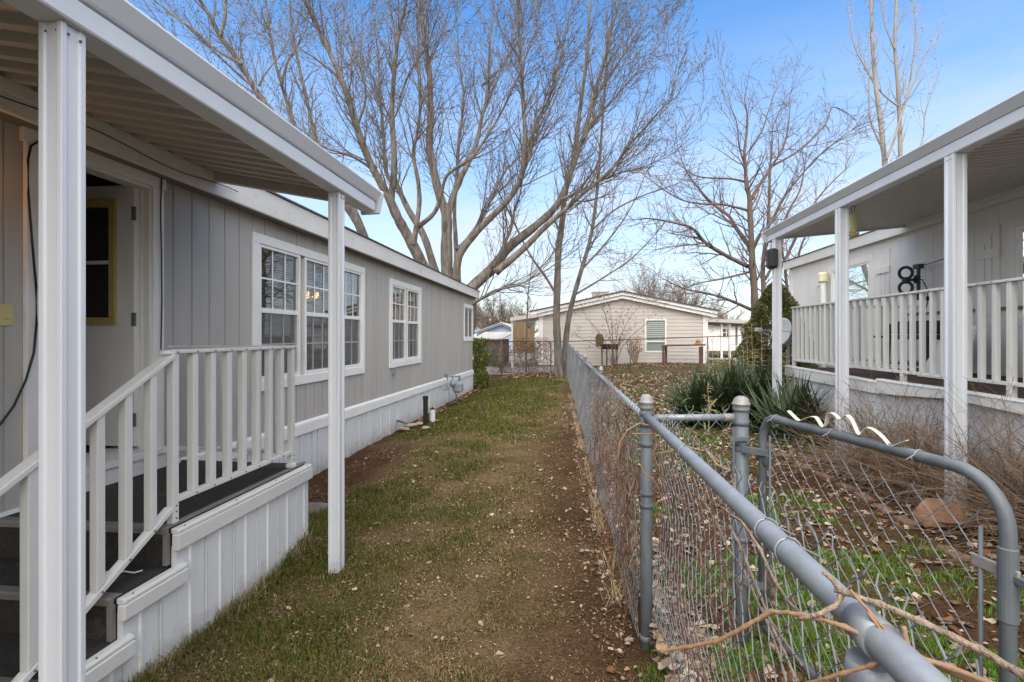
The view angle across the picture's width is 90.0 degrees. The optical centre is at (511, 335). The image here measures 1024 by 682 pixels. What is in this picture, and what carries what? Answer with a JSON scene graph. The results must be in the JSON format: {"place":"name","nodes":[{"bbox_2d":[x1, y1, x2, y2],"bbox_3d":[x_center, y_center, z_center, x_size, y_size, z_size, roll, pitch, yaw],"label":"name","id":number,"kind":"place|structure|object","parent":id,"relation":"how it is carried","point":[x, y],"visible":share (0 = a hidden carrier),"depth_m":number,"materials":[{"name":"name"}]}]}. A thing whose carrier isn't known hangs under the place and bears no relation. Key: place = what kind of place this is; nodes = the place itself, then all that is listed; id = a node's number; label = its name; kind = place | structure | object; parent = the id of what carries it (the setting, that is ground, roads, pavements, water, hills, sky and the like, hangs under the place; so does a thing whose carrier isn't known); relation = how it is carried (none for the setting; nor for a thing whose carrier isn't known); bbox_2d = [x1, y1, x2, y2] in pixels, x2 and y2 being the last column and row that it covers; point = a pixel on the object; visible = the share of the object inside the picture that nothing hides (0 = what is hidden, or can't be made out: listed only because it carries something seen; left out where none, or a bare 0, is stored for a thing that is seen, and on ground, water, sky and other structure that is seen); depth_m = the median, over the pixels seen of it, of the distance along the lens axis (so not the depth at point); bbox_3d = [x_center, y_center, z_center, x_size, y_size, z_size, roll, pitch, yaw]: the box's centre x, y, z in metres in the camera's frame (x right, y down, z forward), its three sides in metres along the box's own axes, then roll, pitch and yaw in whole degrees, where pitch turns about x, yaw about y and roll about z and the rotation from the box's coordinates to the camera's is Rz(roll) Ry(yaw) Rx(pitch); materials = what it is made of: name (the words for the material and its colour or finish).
{"place":"outdoors","nodes":[
{"label":"outdoors","id":0,"kind":"place"},
{"bbox_2d":[0,337,1023,681],"bbox_3d":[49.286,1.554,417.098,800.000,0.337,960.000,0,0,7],"label":"ground","id":1,"kind":"structure","parent":0,"point":[542,645],"depth_m":3.63,"materials":[{"name":"soil"}]},
{"bbox_2d":[0,460,312,681],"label":"porch","id":2,"kind":"object","parent":1,"relation":"on","point":[230,538],"visible":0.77,"depth_m":2.77,"materials":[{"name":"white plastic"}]},
{"bbox_2d":[105,570,142,573],"bbox_3d":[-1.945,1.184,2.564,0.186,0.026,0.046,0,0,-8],"label":"stair step","id":3,"kind":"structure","parent":2,"relation":"attached to","point":[127,571],"depth_m":2.55,"materials":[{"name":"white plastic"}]},
{"bbox_2d":[0,345,296,681],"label":"porch railing","id":4,"kind":"object","parent":2,"relation":"attached to","point":[24,473],"visible":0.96,"depth_m":2.65,"materials":[{"name":"white wood"}]},
{"bbox_2d":[0,0,383,681],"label":"patio cover","id":5,"kind":"object","parent":1,"relation":"on","point":[120,66],"visible":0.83,"depth_m":1.79,"materials":[{"name":"white metal"}]},
{"bbox_2d":[0,83,479,517],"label":"mobile home","id":6,"kind":"object","parent":1,"relation":"on","point":[236,266],"visible":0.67,"depth_m":4.47,"materials":[{"name":"grey paint"}]},
{"bbox_2d":[0,141,37,425],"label":"cable","id":7,"kind":"object","parent":6,"relation":"hanging from","point":[35,282],"visible":0.95,"depth_m":2.95,"materials":[{"name":"black plastic"}]},
{"bbox_2d":[86,185,137,445],"bbox_3d":[-3.178,-0.147,3.823,0.830,1.925,0.062,0,0,7],"label":"door","id":8,"kind":"structure","parent":6,"relation":"in","point":[112,231],"depth_m":3.79,"materials":[{"name":"white paint"}]},
{"bbox_2d":[0,95,237,349],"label":"eave wire","id":9,"kind":"object","parent":6,"relation":"attached to","point":[160,210],"visible":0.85,"depth_m":3.90,"materials":[{"name":"black plastic"}]},
{"bbox_2d":[251,231,364,392],"bbox_3d":[-2.462,-0.232,6.418,0.144,1.595,2.750,0,0,7],"label":"window","id":10,"kind":"structure","parent":6,"relation":"in","point":[259,241],"depth_m":5.93,"materials":[{"name":"white paint"}]},
{"bbox_2d":[307,267,318,298],"bbox_3d":[-3.628,-0.950,9.229,0.307,0.561,0.321,0,0,7],"label":"chandelier","id":11,"kind":"object","parent":6,"relation":"hanging from","point":[316,295],"visible":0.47,"depth_m":9.22,"materials":[{"name":"yellow"}]},
{"bbox_2d":[389,278,421,367],"bbox_3d":[-2.066,-0.220,9.770,0.144,1.560,1.860,0,0,7],"label":"window","id":12,"kind":"structure","parent":6,"relation":"in","point":[406,288],"depth_m":9.69,"materials":[{"name":"white paint"}]},
{"bbox_2d":[464,303,472,340],"bbox_3d":[-1.379,-0.392,15.584,0.144,1.105,1.350,0,0,7],"label":"window","id":13,"kind":"structure","parent":6,"relation":"in","point":[468,307],"depth_m":15.58,"materials":[{"name":"white paint"}]},
{"bbox_2d":[130,0,368,236],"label":"cottonwood tree","id":14,"kind":"object","parent":1,"relation":"on","point":[352,212],"visible":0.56,"depth_m":20.61,"materials":[{"name":"brown plant"}]},
{"bbox_2d":[308,502,350,513],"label":"paving slab","id":15,"kind":"structure","parent":1,"relation":"on","point":[315,505],"depth_m":4.89,"materials":[{"name":"grey concrete"}]},
{"bbox_2d":[133,394,634,681],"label":"dry grass","id":16,"kind":"structure","parent":1,"relation":"on","point":[594,501],"depth_m":3.45,"materials":[{"name":"plant"}]},
{"bbox_2d":[150,394,641,681],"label":"leaf chaff","id":17,"kind":"object","parent":1,"relation":"on","point":[455,639],"visible":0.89,"depth_m":3.47,"materials":[{"name":"brown plant"}]},
{"bbox_2d":[398,427,409,429],"bbox_3d":[-1.915,1.646,9.089,0.185,0.061,0.176,0,0,-38],"label":"stone","id":18,"kind":"object","parent":1,"relation":"on","point":[403,428],"visible":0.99,"depth_m":9.04,"materials":[{"name":"beige stone"}]},
{"bbox_2d":[405,423,416,427],"bbox_3d":[-1.841,1.646,9.384,0.236,0.084,0.173,0,0,-34],"label":"stone","id":19,"kind":"object","parent":1,"relation":"on","point":[411,425],"visible":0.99,"depth_m":9.33,"materials":[{"name":"beige stone"}]},
{"bbox_2d":[239,432,584,681],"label":"fallen leaves","id":20,"kind":"object","parent":1,"relation":"on","point":[480,621],"visible":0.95,"depth_m":3.63,"materials":[{"name":"brown plant"}]},
{"bbox_2d":[423,396,427,424],"bbox_3d":[-1.631,1.438,9.652,0.108,0.605,0.108,0,0,7],"label":"vent pipe","id":21,"kind":"object","parent":1,"relation":"on","point":[425,409],"visible":0.89,"depth_m":9.62,"materials":[{"name":"black plastic"}]},
{"bbox_2d":[430,407,434,422],"bbox_3d":[-1.552,1.562,9.995,0.110,0.335,0.110,0,0,7],"label":"cleanout pipe","id":22,"kind":"object","parent":1,"relation":"on","point":[432,414],"visible":0.88,"depth_m":9.95,"materials":[{"name":"white plastic"}]},
{"bbox_2d":[442,373,462,403],"bbox_3d":[-1.446,1.265,12.259,0.210,0.847,1.758,0,0,7],"label":"gas meter","id":23,"kind":"object","parent":1,"relation":"on","point":[457,387],"visible":1,"depth_m":12.59,"materials":[{"name":"grey paint"}]},
{"bbox_2d":[200,0,720,337],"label":"cottonwood tree","id":24,"kind":"object","parent":1,"relation":"on","point":[499,263],"visible":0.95,"depth_m":17.01,"materials":[{"name":"brown plant"}]},
{"bbox_2d":[473,337,491,388],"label":"hedge shrub","id":25,"kind":"object","parent":1,"relation":"on","point":[478,353],"visible":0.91,"depth_m":16.49,"materials":[{"name":"green plant"}]},
{"bbox_2d":[474,322,510,351],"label":"blue house","id":26,"kind":"structure","parent":1,"relation":"on","point":[502,327],"depth_m":50.40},
{"bbox_2d":[487,348,497,365],"bbox_3d":[-0.933,1.025,24.500,0.500,0.850,0.488,0,0,7],"label":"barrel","id":27,"kind":"object","parent":1,"relation":"on","point":[491,351],"visible":0.35,"depth_m":24.30,"materials":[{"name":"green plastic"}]},
{"bbox_2d":[475,332,510,364],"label":"shed","id":28,"kind":"structure","parent":1,"relation":"on","point":[497,336],"depth_m":29.07,"materials":[{"name":"metal"}]},
{"bbox_2d":[476,286,517,330],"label":"bare tree","id":29,"kind":"object","parent":1,"relation":"on","point":[484,321],"visible":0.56,"depth_m":65.33,"materials":[{"name":"plant"}]},
{"bbox_2d":[499,347,503,371],"bbox_3d":[-0.492,1.115,24.000,0.185,1.170,0.185,0,0,29],"label":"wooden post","id":30,"kind":"object","parent":1,"relation":"on","point":[500,361],"visible":0.19,"depth_m":23.93,"materials":[{"name":"brown wood"}]},
{"bbox_2d":[491,295,540,335],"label":"bare tree","id":31,"kind":"object","parent":1,"relation":"on","point":[518,313],"visible":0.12,"depth_m":67.40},
{"bbox_2d":[510,314,537,367],"bbox_3d":[0.852,0.270,28.900,1.410,2.860,4.400,0,0,7],"label":"carport","id":32,"kind":"object","parent":1,"relation":"on","point":[532,317],"visible":0.43,"depth_m":26.93,"materials":[{"name":"beige"}]},
{"bbox_2d":[513,322,534,366],"bbox_3d":[0.608,0.440,26.492,1.110,2.320,0.100,0,0,7],"label":"plywood screen","id":33,"kind":"object","parent":1,"relation":"on","point":[519,330],"visible":0.6,"depth_m":26.47,"materials":[{"name":"brown wood"}]},
{"bbox_2d":[487,337,562,373],"bbox_3d":[0.381,0.816,21.733,3.589,1.571,1.275,0,0,7],"label":"vine tangle","id":34,"kind":"object","parent":1,"relation":"on","point":[531,348],"visible":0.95,"depth_m":21.66,"materials":[{"name":"red plant"}]},
{"bbox_2d":[514,203,542,370],"bbox_3d":[0.679,-2.281,22.915,1.636,7.844,1.181,0,0,7],"label":"sapling","id":35,"kind":"object","parent":1,"relation":"on","point":[528,294],"visible":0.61,"depth_m":22.98,"materials":[{"name":"brown plant"}]},
{"bbox_2d":[483,0,609,376],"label":"poplar tree","id":36,"kind":"object","parent":1,"relation":"on","point":[558,365],"visible":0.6,"depth_m":19.82,"materials":[{"name":"brown plant"}]},
{"bbox_2d":[415,362,698,422],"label":"fallen leaves","id":37,"kind":"object","parent":1,"relation":"on","point":[517,376],"visible":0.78,"depth_m":20.59,"materials":[{"name":"brown plant"}]},
{"bbox_2d":[595,334,619,366],"bbox_3d":[4.793,0.730,25.529,1.226,1.644,0.680,0,0,7],"label":"smoker grill","id":38,"kind":"object","parent":1,"relation":"on","point":[602,345],"visible":0.74,"depth_m":25.66,"materials":[{"name":"metal"}]},
{"bbox_2d":[561,278,663,365],"bbox_3d":[4.805,-0.671,25.143,5.092,4.295,1.522,0,0,16],"label":"shrub","id":39,"kind":"object","parent":1,"relation":"on","point":[616,351],"visible":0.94,"depth_m":25.04,"materials":[{"name":"brown plant"}]},
{"bbox_2d":[529,290,720,365],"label":"gable house","id":40,"kind":"structure","parent":1,"relation":"on","point":[679,318],"depth_m":26.41,"materials":[{"name":"beige"}]},
{"bbox_2d":[645,319,666,352],"bbox_3d":[7.378,0.000,26.303,1.080,1.720,0.065,0,0,7],"label":"window","id":41,"kind":"structure","parent":40,"relation":"in","point":[657,328],"depth_m":26.32,"materials":[{"name":"white paint"}]},
{"bbox_2d":[626,336,642,362],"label":"shrub","id":42,"kind":"object","parent":1,"relation":"on","point":[634,357],"visible":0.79,"depth_m":25.26,"materials":[{"name":"beige plant"}]},
{"bbox_2d":[562,0,708,375],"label":"poplar tree","id":43,"kind":"object","parent":1,"relation":"on","point":[569,313],"visible":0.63,"depth_m":20.26,"materials":[{"name":"brown plant"}]},
{"bbox_2d":[488,335,786,375],"bbox_3d":[6.669,0.795,20.692,15.612,2.010,0.280,0,0,9],"label":"chain link fence","id":44,"kind":"object","parent":1,"relation":"on","point":[630,351],"visible":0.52,"depth_m":20.79,"materials":[{"name":"metal"}]},
{"bbox_2d":[611,259,688,300],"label":"bare tree","id":45,"kind":"object","parent":1,"relation":"on","point":[638,285],"visible":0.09,"depth_m":50.76,"materials":[{"name":"plant"}]},
{"bbox_2d":[658,344,705,364],"bbox_3d":[8.241,0.979,25.067,2.274,1.142,0.500,0,0,7],"label":"work bench","id":46,"kind":"object","parent":1,"relation":"on","point":[700,356],"visible":0.66,"depth_m":24.91,"materials":[{"name":"wood"}]},
{"bbox_2d":[656,262,724,317],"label":"bare tree","id":47,"kind":"object","parent":1,"relation":"on","point":[697,298],"visible":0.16,"depth_m":53.62,"materials":[{"name":"plant"}]},
{"bbox_2d":[653,359,752,432],"bbox_3d":[3.355,1.237,9.043,2.084,1.682,1.920,0,0,7],"label":"yucca","id":48,"kind":"object","parent":1,"relation":"on","point":[696,400],"visible":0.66,"depth_m":8.86,"materials":[{"name":"green plant"}]},
{"bbox_2d":[689,382,718,434],"bbox_3d":[2.998,1.138,8.010,0.502,0.824,0.458,0,0,7],"label":"dry stalk","id":49,"kind":"object","parent":1,"relation":"on","point":[708,404],"visible":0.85,"depth_m":8.00,"materials":[{"name":"plant"}]},
{"bbox_2d":[705,331,719,385],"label":"dry stalk","id":50,"kind":"object","parent":1,"relation":"on","point":[712,353],"visible":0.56,"depth_m":9.60,"materials":[{"name":"plant"}]},
{"bbox_2d":[708,298,744,319],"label":"bare tree","id":51,"kind":"object","parent":1,"relation":"on","point":[724,316],"visible":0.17,"depth_m":58.52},
{"bbox_2d":[673,350,785,431],"bbox_3d":[4.053,1.268,9.230,2.366,2.107,2.224,0,0,-21],"label":"yucca","id":52,"kind":"object","parent":1,"relation":"on","point":[733,389],"visible":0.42,"depth_m":8.79,"materials":[{"name":"green plant"}]},
{"bbox_2d":[703,345,720,385],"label":"dry stalk","id":53,"kind":"object","parent":52,"relation":"on","point":[705,362],"visible":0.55,"depth_m":9.20,"materials":[{"name":"plant"}]},
{"bbox_2d":[721,322,737,371],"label":"dry stalk","id":54,"kind":"object","parent":1,"relation":"on","point":[729,347],"visible":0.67,"depth_m":10.20,"materials":[{"name":"plant"}]},
{"bbox_2d":[708,318,770,357],"bbox_3d":[14.806,0.270,34.329,5.296,2.660,7.330,0,0,7],"label":"carport","id":55,"kind":"object","parent":1,"relation":"on","point":[735,323],"visible":0.44,"depth_m":31.34,"materials":[{"name":"grey metal"}]},
{"bbox_2d":[708,325,771,350],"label":"white bungalow","id":56,"kind":"object","parent":1,"relation":"on","point":[714,329],"visible":0.15,"depth_m":47.83,"materials":[{"name":"paint"}]},
{"bbox_2d":[723,328,727,335],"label":"window","id":57,"kind":"structure","parent":56,"relation":"in","point":[725,330],"depth_m":47.78,"materials":[{"name":"white paint"}]},
{"bbox_2d":[741,346,755,374],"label":"dry stalk","id":58,"kind":"object","parent":1,"relation":"on","point":[747,359],"visible":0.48,"depth_m":10.30,"materials":[{"name":"plant"}]},
{"bbox_2d":[569,29,928,362],"bbox_3d":[7.455,-4.584,17.321,13.611,11.282,5.357,0,0,-20],"label":"bare tree","id":59,"kind":"object","parent":1,"relation":"on","point":[750,243],"visible":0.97,"depth_m":16.63,"materials":[{"name":"brown plant"}]},
{"bbox_2d":[715,352,783,383],"bbox_3d":[5.359,1.239,11.528,2.319,1.976,2.302,0,0,35],"label":"yucca","id":60,"kind":"object","parent":1,"relation":"on","point":[732,366],"visible":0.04,"depth_m":11.70,"materials":[{"name":"green plant"}]},
{"bbox_2d":[745,324,759,379],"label":"dry stalk","id":61,"kind":"object","parent":1,"relation":"on","point":[752,352],"visible":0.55,"depth_m":9.89,"materials":[{"name":"plant"}]},
{"bbox_2d":[750,333,771,379],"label":"dry stalk","id":62,"kind":"object","parent":1,"relation":"on","point":[761,349],"visible":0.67,"depth_m":9.70,"materials":[{"name":"plant"}]},
{"bbox_2d":[715,353,808,431],"bbox_3d":[4.397,1.166,8.900,2.380,1.872,2.170,0,0,-39],"label":"yucca","id":63,"kind":"object","parent":1,"relation":"on","point":[764,380],"visible":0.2,"depth_m":8.64,"materials":[{"name":"green plant"}]},
{"bbox_2d":[782,353,790,394],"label":"dry stalk","id":64,"kind":"object","parent":63,"relation":"on","point":[786,372],"visible":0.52,"depth_m":8.35,"materials":[{"name":"plant"}]},
{"bbox_2d":[566,342,979,681],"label":"chain link fence","id":65,"kind":"object","parent":1,"relation":"on","point":[894,654],"visible":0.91,"depth_m":1.72,"materials":[{"name":"metal"}]},
{"bbox_2d":[584,346,647,634],"bbox_3d":[0.675,0.910,3.833,0.189,1.735,2.979,0,0,5],"label":"vine tangle","id":66,"kind":"object","parent":65,"relation":"attached to","point":[624,485],"visible":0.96,"depth_m":2.99,"materials":[{"name":"brown plant"}]},
{"bbox_2d":[617,422,727,518],"bbox_3d":[0.713,0.634,2.309,0.454,0.465,0.230,0,0,0],"label":"dry vine","id":67,"kind":"object","parent":65,"relation":"attached to","point":[668,451],"visible":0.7,"depth_m":2.38,"materials":[{"name":"brown plant"}]},
{"bbox_2d":[653,427,816,681],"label":"vine tangle","id":68,"kind":"object","parent":65,"relation":"attached to","point":[708,588],"visible":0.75,"depth_m":1.79,"materials":[{"name":"brown plant"}]},
{"bbox_2d":[704,447,803,680],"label":"dry vine","id":69,"kind":"object","parent":65,"relation":"attached to","point":[789,602],"visible":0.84,"depth_m":1.26,"materials":[{"name":"brown plant"}]},
{"bbox_2d":[658,589,994,681],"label":"dry vine","id":70,"kind":"object","parent":65,"relation":"attached to","point":[956,672],"visible":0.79,"depth_m":0.62,"materials":[{"name":"brown plant"}]},
{"bbox_2d":[735,414,1023,681],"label":"gate","id":71,"kind":"structure","parent":65,"relation":"attached to","point":[1005,568],"depth_m":1.66,"materials":[{"name":"metal"}]},
{"bbox_2d":[787,410,907,445],"bbox_3d":[1.316,0.351,2.061,0.027,0.078,0.641,0,0,-6],"label":"metal strip","id":72,"kind":"object","parent":71,"relation":"on","point":[854,425],"visible":1,"depth_m":2.01,"materials":[{"name":"white metal"}]},
{"bbox_2d":[799,571,1023,680],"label":"dry vine","id":73,"kind":"object","parent":65,"relation":"on","point":[983,651],"visible":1,"depth_m":0.58,"materials":[{"name":"beige plant"}]},
{"bbox_2d":[755,318,791,386],"bbox_3d":[4.672,0.638,9.062,0.725,1.923,0.423,0,0,-38],"label":"satellite dish","id":74,"kind":"object","parent":1,"relation":"on","point":[786,328],"visible":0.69,"depth_m":9.12,"materials":[{"name":"metal"}]},
{"bbox_2d":[733,281,818,393],"bbox_3d":[5.753,0.242,11.170,1.804,2.916,1.785,0,0,7],"label":"dwarf conifer","id":75,"kind":"object","parent":1,"relation":"on","point":[761,310],"visible":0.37,"depth_m":10.98,"materials":[{"name":"green plant"}]},
{"bbox_2d":[737,366,834,446],"bbox_3d":[4.290,1.303,7.636,2.083,1.746,1.834,0,0,28],"label":"yucca","id":76,"kind":"object","parent":1,"relation":"on","point":[789,403],"visible":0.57,"depth_m":7.39,"materials":[{"name":"green plant"}]},
{"bbox_2d":[778,453,793,458],"bbox_3d":[3.525,1.554,6.586,0.100,0.070,0.210,0,0,1],"label":"brick","id":77,"kind":"object","parent":1,"relation":"on","point":[781,454],"visible":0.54,"depth_m":6.53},
{"bbox_2d":[563,371,1023,681],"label":"fallen leaves","id":78,"kind":"object","parent":1,"relation":"on","point":[661,660],"visible":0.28,"depth_m":3.54,"materials":[{"name":"brown plant"}]},
{"bbox_2d":[794,462,811,468],"bbox_3d":[3.443,1.557,6.058,0.100,0.068,0.210,0,0,-2],"label":"brick","id":79,"kind":"object","parent":1,"relation":"on","point":[805,465],"visible":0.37,"depth_m":6.07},
{"bbox_2d":[739,67,873,352],"bbox_3d":[12.449,-5.067,21.651,6.530,12.109,3.748,0,0,-28],"label":"bare tree","id":80,"kind":"object","parent":1,"relation":"on","point":[763,277],"visible":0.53,"depth_m":21.04,"materials":[{"name":"brown plant"}]},
{"bbox_2d":[815,472,834,480],"bbox_3d":[3.429,1.552,5.609,0.100,0.063,0.210,0,0,-1],"label":"brick","id":81,"kind":"object","parent":1,"relation":"on","point":[819,475],"visible":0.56,"depth_m":5.58,"materials":[{"name":"red brick"}]},
{"bbox_2d":[835,482,855,491],"bbox_3d":[3.418,1.558,5.256,0.100,0.071,0.210,0,0,4],"label":"brick","id":82,"kind":"object","parent":1,"relation":"on","point":[840,485],"visible":0.62,"depth_m":5.21,"materials":[{"name":"red brick"}]},
{"bbox_2d":[853,492,874,501],"bbox_3d":[3.357,1.551,4.884,0.100,0.066,0.210,0,0,10],"label":"brick","id":83,"kind":"object","parent":1,"relation":"on","point":[867,497],"visible":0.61,"depth_m":4.85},
{"bbox_2d":[873,503,895,514],"bbox_3d":[3.314,1.560,4.561,0.100,0.066,0.210,0,0,14],"label":"brick","id":84,"kind":"object","parent":1,"relation":"on","point":[882,510],"visible":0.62,"depth_m":4.54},
{"bbox_2d":[752,359,1023,544],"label":"dry shrub","id":85,"kind":"object","parent":1,"relation":"on","point":[862,456],"visible":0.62,"depth_m":5.05,"materials":[{"name":"brown plant"}]},
{"bbox_2d":[832,0,947,165],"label":"poplar tree","id":86,"kind":"object","parent":1,"relation":"on","point":[900,111],"visible":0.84,"depth_m":26.02,"materials":[{"name":"beige plant"}]},
{"bbox_2d":[761,89,1023,503],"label":"patio cover","id":87,"kind":"object","parent":1,"relation":"on","point":[952,175],"visible":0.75,"depth_m":5.28,"materials":[{"name":"white metal"}]},
{"bbox_2d":[766,248,777,268],"bbox_3d":[4.235,-1.254,8.335,0.150,0.330,0.212,0,0,7],"label":"speaker","id":88,"kind":"object","parent":87,"relation":"attached to","point":[771,258],"visible":0.99,"depth_m":8.25},
{"bbox_2d":[849,206,858,237],"bbox_3d":[4.321,-1.443,6.488,0.124,0.404,0.124,0,0,-35],"label":"feeder","id":89,"kind":"object","parent":87,"relation":"hanging from","point":[853,225],"visible":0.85,"depth_m":6.45,"materials":[{"name":"yellow plastic"}]},
{"bbox_2d":[782,190,1023,377],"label":"white house","id":90,"kind":"structure","parent":1,"relation":"on","point":[878,259],"depth_m":8.06,"materials":[{"name":"white paint"}]},
{"bbox_2d":[828,255,872,308],"bbox_3d":[6.817,-1.040,10.321,0.062,0.920,1.640,0,0,7],"label":"window","id":91,"kind":"structure","parent":90,"relation":"in","point":[861,269],"depth_m":10.03,"materials":[{"name":"clear glass"}]},
{"bbox_2d":[897,259,943,307],"bbox_3d":[6.367,-0.770,7.792,0.463,0.726,0.670,0,0,-19],"label":"house number","id":92,"kind":"object","parent":90,"relation":"attached to","point":[915,278],"visible":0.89,"depth_m":7.97,"materials":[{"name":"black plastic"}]},
{"bbox_2d":[1007,217,1023,325],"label":"window","id":93,"kind":"structure","parent":90,"relation":"in","point":[1015,227],"depth_m":6.42,"materials":[{"name":"white paint"}]},
{"bbox_2d":[785,365,1023,510],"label":"deck","id":94,"kind":"structure","parent":1,"relation":"on","point":[881,379],"depth_m":5.48,"materials":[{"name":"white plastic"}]},
{"bbox_2d":[818,272,827,366],"bbox_3d":[6.726,0.063,11.073,0.200,2.874,0.195,0,0,7],"label":"pvc pipe","id":95,"kind":"object","parent":94,"relation":"on","point":[822,278],"visible":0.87,"depth_m":11.02,"materials":[{"name":"white plastic"}]},
{"bbox_2d":[791,277,1023,397],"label":"deck railing","id":96,"kind":"object","parent":94,"relation":"on","point":[822,332],"visible":0.81,"depth_m":5.50,"materials":[{"name":"white wood"}]},
{"bbox_2d":[917,325,976,378],"bbox_3d":[5.232,0.195,6.103,0.357,0.630,0.648,0,0,7],"label":"leaning board","id":97,"kind":"object","parent":94,"relation":"on","point":[938,352],"visible":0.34,"depth_m":6.22,"materials":[{"name":"white paint"}]},
{"bbox_2d":[893,515,917,527],"bbox_3d":[3.257,1.550,4.244,0.100,0.071,0.210,0,0,14],"label":"brick","id":98,"kind":"object","parent":1,"relation":"on","point":[910,523],"visible":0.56,"depth_m":4.18,"materials":[{"name":"brown brick"}]},
{"bbox_2d":[821,369,1023,619],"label":"dry shrub","id":99,"kind":"object","parent":1,"relation":"on","point":[1015,505],"visible":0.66,"depth_m":3.94,"materials":[{"name":"brown plant"}]},
{"bbox_2d":[912,498,973,529],"bbox_3d":[3.519,1.482,4.175,0.463,0.314,0.345,0,0,7],"label":"boulder","id":100,"kind":"object","parent":1,"relation":"on","point":[930,505],"visible":0.45,"depth_m":4.07,"materials":[{"name":"red stone"}]},
{"bbox_2d":[936,545,969,559],"bbox_3d":[3.132,1.560,3.640,0.100,0.063,0.210,0,0,10],"label":"brick","id":101,"kind":"object","parent":1,"relation":"on","point":[963,556],"visible":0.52,"depth_m":3.62,"materials":[{"name":"beige brick"}]},
{"bbox_2d":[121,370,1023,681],"bbox_3d":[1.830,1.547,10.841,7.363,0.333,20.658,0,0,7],"label":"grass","id":102,"kind":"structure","parent":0,"point":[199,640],"depth_m":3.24,"materials":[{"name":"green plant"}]},
{"bbox_2d":[127,0,1023,336],"label":"sky","id":103,"kind":"structure","parent":0,"point":[981,42],"materials":[{"name":"blue"}]},
{"bbox_2d":[873,320,939,366],"bbox_3d":[5.630,0.156,7.170,0.540,0.712,1.377,0,0,7],"label":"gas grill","id":104,"kind":"object","parent":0,"point":[927,336],"visible":0.22,"depth_m":6.71,"materials":[{"name":"black metal"}]}
]}

